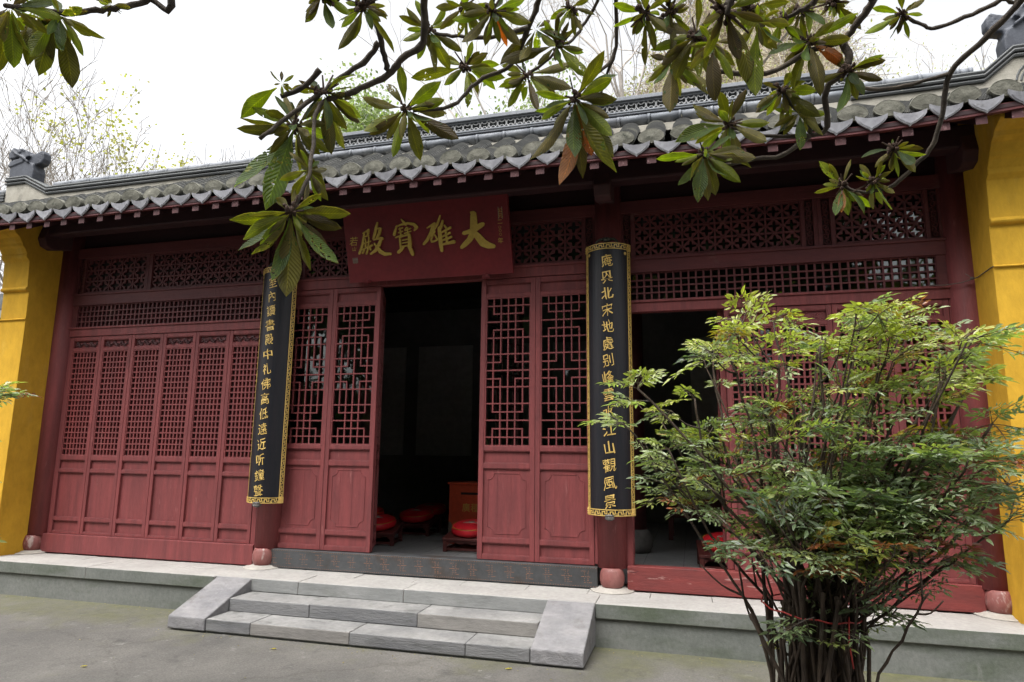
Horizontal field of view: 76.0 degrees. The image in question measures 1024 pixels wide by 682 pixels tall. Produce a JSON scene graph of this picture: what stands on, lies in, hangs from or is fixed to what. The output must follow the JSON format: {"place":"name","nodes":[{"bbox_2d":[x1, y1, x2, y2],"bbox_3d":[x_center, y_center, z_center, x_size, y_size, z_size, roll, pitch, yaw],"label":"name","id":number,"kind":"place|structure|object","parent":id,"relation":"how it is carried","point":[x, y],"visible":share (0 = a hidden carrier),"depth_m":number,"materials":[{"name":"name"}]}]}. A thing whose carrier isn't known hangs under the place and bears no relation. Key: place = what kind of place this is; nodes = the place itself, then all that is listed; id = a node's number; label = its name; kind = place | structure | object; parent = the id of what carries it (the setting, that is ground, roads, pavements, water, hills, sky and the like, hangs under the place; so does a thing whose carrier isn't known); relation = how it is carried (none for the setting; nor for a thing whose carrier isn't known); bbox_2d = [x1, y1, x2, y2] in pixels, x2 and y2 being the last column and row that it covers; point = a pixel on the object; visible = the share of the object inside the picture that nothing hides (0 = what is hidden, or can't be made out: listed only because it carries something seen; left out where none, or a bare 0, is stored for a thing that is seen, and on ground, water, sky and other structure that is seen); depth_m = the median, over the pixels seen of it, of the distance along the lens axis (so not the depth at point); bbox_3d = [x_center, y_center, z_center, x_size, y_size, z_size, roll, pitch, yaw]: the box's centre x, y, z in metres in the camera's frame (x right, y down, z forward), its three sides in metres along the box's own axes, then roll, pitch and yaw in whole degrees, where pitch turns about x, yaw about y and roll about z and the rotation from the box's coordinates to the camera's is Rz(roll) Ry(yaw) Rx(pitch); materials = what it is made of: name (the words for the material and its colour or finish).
{"place":"outdoors","nodes":[
{"label":"outdoors","id":0,"kind":"place"},
{"bbox_2d":[0,294,2,317],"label":"neighbouring wall","id":1,"kind":"structure","parent":0,"point":[1,298],"depth_m":9.42,"materials":[{"name":"white paint"}]},
{"bbox_2d":[377,507,383,513],"bbox_3d":[-2.116,2.505,9.558,0.494,0.134,0.498,-2,0,15],"label":"kneeling cushion","id":2,"kind":"object","parent":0,"point":[380,510],"visible":0.16,"depth_m":9.53,"materials":[{"name":"red fabric"}]},
{"bbox_2d":[0,594,981,681],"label":"ground","id":3,"kind":"structure","parent":0,"point":[40,641],"depth_m":4.89,"materials":[{"name":"concrete"}]},
{"bbox_2d":[0,381,43,542],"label":"bush","id":4,"kind":"object","parent":3,"relation":"on","point":[10,394],"visible":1,"depth_m":3.53,"materials":[{"name":"green plant"}]},
{"bbox_2d":[0,130,78,293],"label":"bare tree","id":5,"kind":"object","parent":3,"relation":"on","point":[3,139],"visible":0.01,"depth_m":17.66,"materials":[{"name":"plant"}]},
{"bbox_2d":[0,36,154,293],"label":"bare tree","id":6,"kind":"object","parent":3,"relation":"on","point":[34,133],"visible":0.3,"depth_m":17.06,"materials":[{"name":"plant"}]},
{"bbox_2d":[8,72,211,175],"bbox_3d":[-11.205,-1.477,18.121,4.793,11.750,4.558,2,-9,-6],"label":"yellow green tree","id":7,"kind":"object","parent":3,"relation":"on","point":[182,163],"visible":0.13,"depth_m":17.55,"materials":[{"name":"plant"}]},
{"bbox_2d":[0,86,245,185],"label":"bare tree","id":8,"kind":"object","parent":3,"relation":"on","point":[105,166],"visible":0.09,"depth_m":14.58,"materials":[{"name":"brown plant"}]},
{"bbox_2d":[290,52,418,137],"bbox_3d":[-3.618,-1.596,20.265,7.073,12.833,9.463,-2,-10,15],"label":"green tree","id":9,"kind":"object","parent":3,"relation":"on","point":[368,114],"visible":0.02,"depth_m":17.48,"materials":[{"name":"green plant"}]},
{"bbox_2d":[167,576,595,668],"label":"stone steps","id":10,"kind":"structure","parent":3,"relation":"on","point":[559,634],"depth_m":5.35,"materials":[{"name":"grey stone"}]},
{"bbox_2d":[313,0,662,119],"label":"bare tree","id":11,"kind":"object","parent":3,"relation":"on","point":[476,94],"visible":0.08,"depth_m":21.84,"materials":[{"name":"brown plant"}]},
{"bbox_2d":[0,3,1023,623],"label":"temple hall","id":12,"kind":"structure","parent":3,"relation":"on","point":[130,319],"depth_m":6.91,"materials":[{"name":"red wood"}]},
{"bbox_2d":[48,336,101,533],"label":"door leaf","id":13,"kind":"structure","parent":12,"relation":"in","point":[72,460],"depth_m":7.77,"materials":[{"name":"red paint"}]},
{"bbox_2d":[79,335,132,535],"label":"door leaf","id":14,"kind":"structure","parent":12,"relation":"in","point":[115,351],"depth_m":7.66,"materials":[{"name":"red paint"}]},
{"bbox_2d":[75,254,150,293],"bbox_3d":[-4.882,-0.811,8.029,1.090,0.450,0.050,-2,-10,15],"label":"lattice window","id":15,"kind":"structure","parent":12,"relation":"in","point":[129,272],"depth_m":8.02,"materials":[{"name":"red paint"}]},
{"bbox_2d":[111,333,163,537],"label":"door leaf","id":16,"kind":"structure","parent":12,"relation":"in","point":[135,460],"depth_m":7.54,"materials":[{"name":"red paint"}]},
{"bbox_2d":[144,332,196,539],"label":"door leaf","id":17,"kind":"structure","parent":12,"relation":"in","point":[178,353],"depth_m":7.42,"materials":[{"name":"red paint"}]},
{"bbox_2d":[178,331,229,541],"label":"door leaf","id":18,"kind":"structure","parent":12,"relation":"in","point":[204,438],"depth_m":7.30,"materials":[{"name":"red paint"}]},
{"bbox_2d":[147,244,275,288],"bbox_3d":[-3.502,-0.858,7.655,1.768,0.450,0.050,-2,-10,15],"label":"lattice window","id":19,"kind":"structure","parent":12,"relation":"in","point":[226,265],"depth_m":7.66,"materials":[{"name":"red paint"}]},
{"bbox_2d":[213,329,259,543],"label":"door leaf","id":20,"kind":"structure","parent":12,"relation":"in","point":[233,517],"depth_m":7.18,"materials":[{"name":"red paint"}]},
{"bbox_2d":[246,263,296,506],"bbox_3d":[-2.592,0.422,6.982,0.435,2.625,0.183,-2,-10,15],"label":"couplet board","id":21,"kind":"object","parent":12,"relation":"attached to","point":[270,427],"visible":0.92,"depth_m":6.93,"materials":[{"name":"black paint"}]},
{"bbox_2d":[277,289,333,549],"bbox_3d":[-2.224,0.799,7.023,0.562,2.742,0.050,-2,-10,15],"label":"door leaf","id":22,"kind":"structure","parent":12,"relation":"in","point":[301,507],"depth_m":6.93,"materials":[{"name":"red paint"}]},
{"bbox_2d":[297,238,348,278],"bbox_3d":[-1.976,-0.911,7.242,0.935,0.450,0.050,-2,-10,15],"label":"lattice window","id":23,"kind":"structure","parent":12,"relation":"in","point":[305,270],"depth_m":7.25,"materials":[{"name":"red paint"}]},
{"bbox_2d":[320,286,382,552],"bbox_3d":[-1.679,0.780,6.876,0.562,2.742,0.050,-2,-10,15],"label":"door leaf","id":24,"kind":"structure","parent":12,"relation":"in","point":[349,469],"depth_m":6.80,"materials":[{"name":"red paint"}]},
{"bbox_2d":[372,289,385,549],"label":"door leaf","id":25,"kind":"structure","parent":12,"relation":"in","point":[384,299],"depth_m":7.21,"materials":[{"name":"red paint"}]},
{"bbox_2d":[376,522,403,545],"bbox_3d":[-1.741,2.470,8.421,0.580,0.244,0.490,0,-9,4],"label":"kneeling stool","id":26,"kind":"object","parent":12,"relation":"on","point":[390,533],"visible":0.48,"depth_m":8.27,"materials":[{"name":"red wood"}]},
{"bbox_2d":[376,514,395,530],"bbox_3d":[-1.740,2.323,8.433,0.494,0.134,0.498,0,1,4],"label":"kneeling cushion","id":27,"kind":"object","parent":26,"relation":"on","point":[385,521],"visible":0.5,"depth_m":8.31,"materials":[{"name":"red fabric"}]},
{"bbox_2d":[396,515,441,535],"bbox_3d":[-1.368,2.635,9.394,0.580,0.244,0.490,-2,-10,15],"label":"kneeling stool","id":28,"kind":"object","parent":12,"relation":"on","point":[426,526],"visible":0.64,"depth_m":9.20,"materials":[{"name":"red wood"}]},
{"bbox_2d":[399,508,433,522],"bbox_3d":[-1.370,2.488,9.407,0.494,0.134,0.498,-2,0,15],"label":"kneeling cushion","id":29,"kind":"object","parent":28,"relation":"on","point":[414,515],"visible":1,"depth_m":9.25,"materials":[{"name":"red fabric"}]},
{"bbox_2d":[343,194,513,283],"bbox_3d":[-0.885,-1.020,6.714,1.816,0.848,0.074,-2,6,15],"label":"name plaque","id":30,"kind":"object","parent":12,"relation":"attached to","point":[471,236],"visible":1,"depth_m":6.68,"materials":[{"name":"paint"}]},
{"bbox_2d":[442,531,476,551],"bbox_3d":[-0.487,2.402,7.929,0.580,0.244,0.490,-2,-10,14],"label":"kneeling stool","id":31,"kind":"object","parent":12,"relation":"on","point":[450,537],"visible":0.45,"depth_m":7.75,"materials":[{"name":"red wood"}]},
{"bbox_2d":[451,519,476,537],"bbox_3d":[-0.489,2.255,7.941,0.494,0.134,0.498,-2,0,14],"label":"kneeling cushion","id":32,"kind":"object","parent":31,"relation":"on","point":[467,528],"visible":0.68,"depth_m":7.78,"materials":[{"name":"red fabric"}]},
{"bbox_2d":[448,480,477,543],"bbox_3d":[-0.418,2.243,8.588,0.740,0.775,0.500,-2,-10,15],"label":"donation box","id":33,"kind":"object","parent":12,"relation":"on","point":[463,500],"visible":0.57,"depth_m":8.43,"materials":[{"name":"orange paint"}]},
{"bbox_2d":[477,293,523,532],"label":"door leaf","id":34,"kind":"structure","parent":12,"relation":"in","point":[519,300],"depth_m":6.86,"materials":[{"name":"red paint"}]},
{"bbox_2d":[477,277,535,561],"bbox_3d":[-0.043,0.724,6.433,0.562,2.742,0.050,-2,-10,15],"label":"door leaf","id":35,"kind":"structure","parent":12,"relation":"in","point":[506,480],"depth_m":6.35,"materials":[{"name":"red paint"}]},
{"bbox_2d":[511,217,594,264],"bbox_3d":[0.322,-0.990,6.620,1.066,0.450,0.050,-2,-10,15],"label":"lattice window","id":36,"kind":"structure","parent":12,"relation":"in","point":[587,226],"depth_m":6.58,"materials":[{"name":"red paint"}]},
{"bbox_2d":[535,274,594,564],"bbox_3d":[0.502,0.706,6.285,0.562,2.742,0.050,-2,-10,15],"label":"door leaf","id":37,"kind":"structure","parent":12,"relation":"in","point":[564,529],"depth_m":6.20,"materials":[{"name":"red paint"}]},
{"bbox_2d":[585,237,635,520],"bbox_3d":[0.889,0.302,6.039,0.435,2.625,0.183,-2,-10,15],"label":"couplet board","id":38,"kind":"object","parent":12,"relation":"attached to","point":[609,358],"visible":0.96,"depth_m":6.02,"materials":[{"name":"black paint"}]},
{"bbox_2d":[633,516,634,563],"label":"door leaf","id":39,"kind":"structure","parent":12,"relation":"in","point":[633,516],"depth_m":6.28,"materials":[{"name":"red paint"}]},
{"bbox_2d":[665,492,731,539],"bbox_3d":[2.713,2.450,9.138,1.100,0.610,0.600,-2,-10,15],"label":"side table","id":40,"kind":"object","parent":12,"relation":"on","point":[717,504],"visible":0.23,"depth_m":8.97,"materials":[{"name":"red wood"}]},
{"bbox_2d":[696,540,734,569],"bbox_3d":[2.245,2.254,6.862,0.580,0.244,0.490,-1,-10,12],"label":"kneeling stool","id":41,"kind":"object","parent":12,"relation":"on","point":[703,556],"visible":0.37,"depth_m":6.70,"materials":[{"name":"red wood"}]},
{"bbox_2d":[701,532,733,553],"bbox_3d":[2.244,2.107,6.874,0.494,0.134,0.498,-1,0,12],"label":"kneeling cushion","id":42,"kind":"object","parent":41,"relation":"on","point":[715,535],"visible":0.22,"depth_m":6.86,"materials":[{"name":"red fabric"}]},
{"bbox_2d":[621,199,818,257],"bbox_3d":[1.916,-1.044,6.189,1.777,0.450,0.050,-2,-10,15],"label":"lattice window","id":43,"kind":"structure","parent":12,"relation":"in","point":[807,212],"depth_m":6.16,"materials":[{"name":"red paint"}]},
{"bbox_2d":[714,310,733,569],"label":"door leaf","id":44,"kind":"structure","parent":12,"relation":"in","point":[720,374],"depth_m":5.97,"materials":[{"name":"red paint"}]},
{"bbox_2d":[723,307,785,572],"bbox_3d":[2.159,0.841,5.804,0.450,2.311,0.050,-2,-10,15],"label":"door leaf","id":45,"kind":"structure","parent":12,"relation":"in","point":[729,376],"depth_m":5.84,"materials":[{"name":"red paint"}]},
{"bbox_2d":[776,304,840,568],"bbox_3d":[2.598,0.825,5.686,0.450,2.311,0.050,-2,-10,15],"label":"door leaf","id":46,"kind":"structure","parent":12,"relation":"in","point":[818,313],"depth_m":5.79,"materials":[{"name":"red paint"}]},
{"bbox_2d":[831,302,911,579],"bbox_3d":[3.036,0.810,5.567,0.450,2.311,0.050,-2,-10,15],"label":"door leaf","id":47,"kind":"structure","parent":12,"relation":"in","point":[835,308],"depth_m":5.61,"materials":[{"name":"red paint"}]},
{"bbox_2d":[816,188,942,244],"bbox_3d":[3.256,-1.090,5.826,0.998,0.450,0.050,-2,-10,15],"label":"lattice window","id":48,"kind":"structure","parent":12,"relation":"in","point":[930,206],"depth_m":5.80,"materials":[{"name":"red paint"}]},
{"bbox_2d":[888,299,976,583],"bbox_3d":[3.475,0.795,5.448,0.450,2.311,0.050,-2,-10,15],"label":"door leaf","id":49,"kind":"structure","parent":12,"relation":"in","point":[943,314],"depth_m":5.46,"materials":[{"name":"red paint"}]},
{"bbox_2d":[929,266,993,285],"bbox_3d":[3.801,-0.553,5.217,0.258,0.074,0.885,9,-12,-41],"label":"cable","id":50,"kind":"object","parent":12,"relation":"attached to","point":[972,278],"visible":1,"depth_m":5.41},
{"bbox_3d":[-1.280,2.788,10.312,0.580,0.244,0.490,-2,-10,15],"label":"kneeling stool","id":51,"kind":"object","parent":12,"relation":"on","visible":0},
{"bbox_2d":[415,503,446,514],"bbox_3d":[-1.282,2.640,10.324,0.494,0.134,0.498,-2,0,15],"label":"kneeling cushion","id":52,"kind":"object","parent":51,"relation":"on","point":[438,508],"visible":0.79,"depth_m":10.23,"materials":[{"name":"red fabric"}]},
{"bbox_2d":[0,0,1023,296],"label":"loquat tree","id":53,"kind":"object","parent":3,"relation":"on","point":[42,38],"visible":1,"depth_m":1.99,"materials":[{"name":"green plant"}]},
{"bbox_2d":[0,553,1023,681],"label":"stone platform","id":54,"kind":"structure","parent":3,"relation":"on","point":[971,647],"depth_m":5.47,"materials":[{"name":"grey stone"}]},
{"bbox_2d":[449,43,580,117],"bbox_3d":[-0.092,-1.466,18.954,9.224,12.274,8.885,-2,-10,15],"label":"green tree","id":55,"kind":"object","parent":3,"relation":"on","point":[524,106],"depth_m":16.26,"materials":[{"name":"green plant"}]},
{"bbox_2d":[481,0,887,112],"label":"bare tree","id":56,"kind":"object","parent":3,"relation":"on","point":[691,25],"visible":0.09,"depth_m":13.80,"materials":[{"name":"brown plant"}]},
{"bbox_2d":[580,285,1023,681],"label":"heavenly bamboo bush","id":57,"kind":"object","parent":3,"relation":"on","point":[846,538],"visible":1,"depth_m":2.59,"materials":[{"name":"green plant"}]},
{"bbox_2d":[0,0,1021,293],"label":"sky","id":58,"kind":"structure","parent":0,"point":[209,57],"materials":[{"name":"white"}]},
{"bbox_2d":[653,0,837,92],"bbox_3d":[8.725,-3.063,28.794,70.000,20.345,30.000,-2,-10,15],"label":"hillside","id":59,"kind":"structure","parent":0,"point":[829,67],"depth_m":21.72,"materials":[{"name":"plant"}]},
{"bbox_2d":[502,0,692,96],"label":"bare tree","id":60,"kind":"object","parent":59,"relation":"on","point":[618,94],"visible":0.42,"depth_m":20.99,"materials":[{"name":"brown plant"}]},
{"bbox_2d":[612,0,899,95],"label":"dry brush","id":61,"kind":"object","parent":59,"relation":"on","point":[647,91],"visible":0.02,"depth_m":21.79,"materials":[{"name":"brown plant"}]},
{"bbox_2d":[838,5,987,80],"bbox_3d":[9.793,-2.849,15.919,5.998,10.709,8.908,-5,-11,31],"label":"bare tree","id":62,"kind":"object","parent":59,"relation":"on","point":[904,56],"visible":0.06,"depth_m":15.48,"materials":[{"name":"brown plant"}]},
{"bbox_2d":[854,34,994,81],"bbox_3d":[11.005,-2.011,14.084,8.770,11.206,6.819,3,-10,-13],"label":"bare tree","id":63,"kind":"object","parent":59,"relation":"on","point":[983,60],"visible":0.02,"depth_m":14.04,"materials":[{"name":"brown plant"}]},
{"bbox_2d":[888,33,994,75],"bbox_3d":[15.339,-4.699,15.698,6.958,13.978,12.546,9,-12,-40],"label":"bare tree","id":64,"kind":"object","parent":59,"relation":"on","point":[975,59],"visible":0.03,"depth_m":18.30,"materials":[{"name":"brown plant"}]}
]}

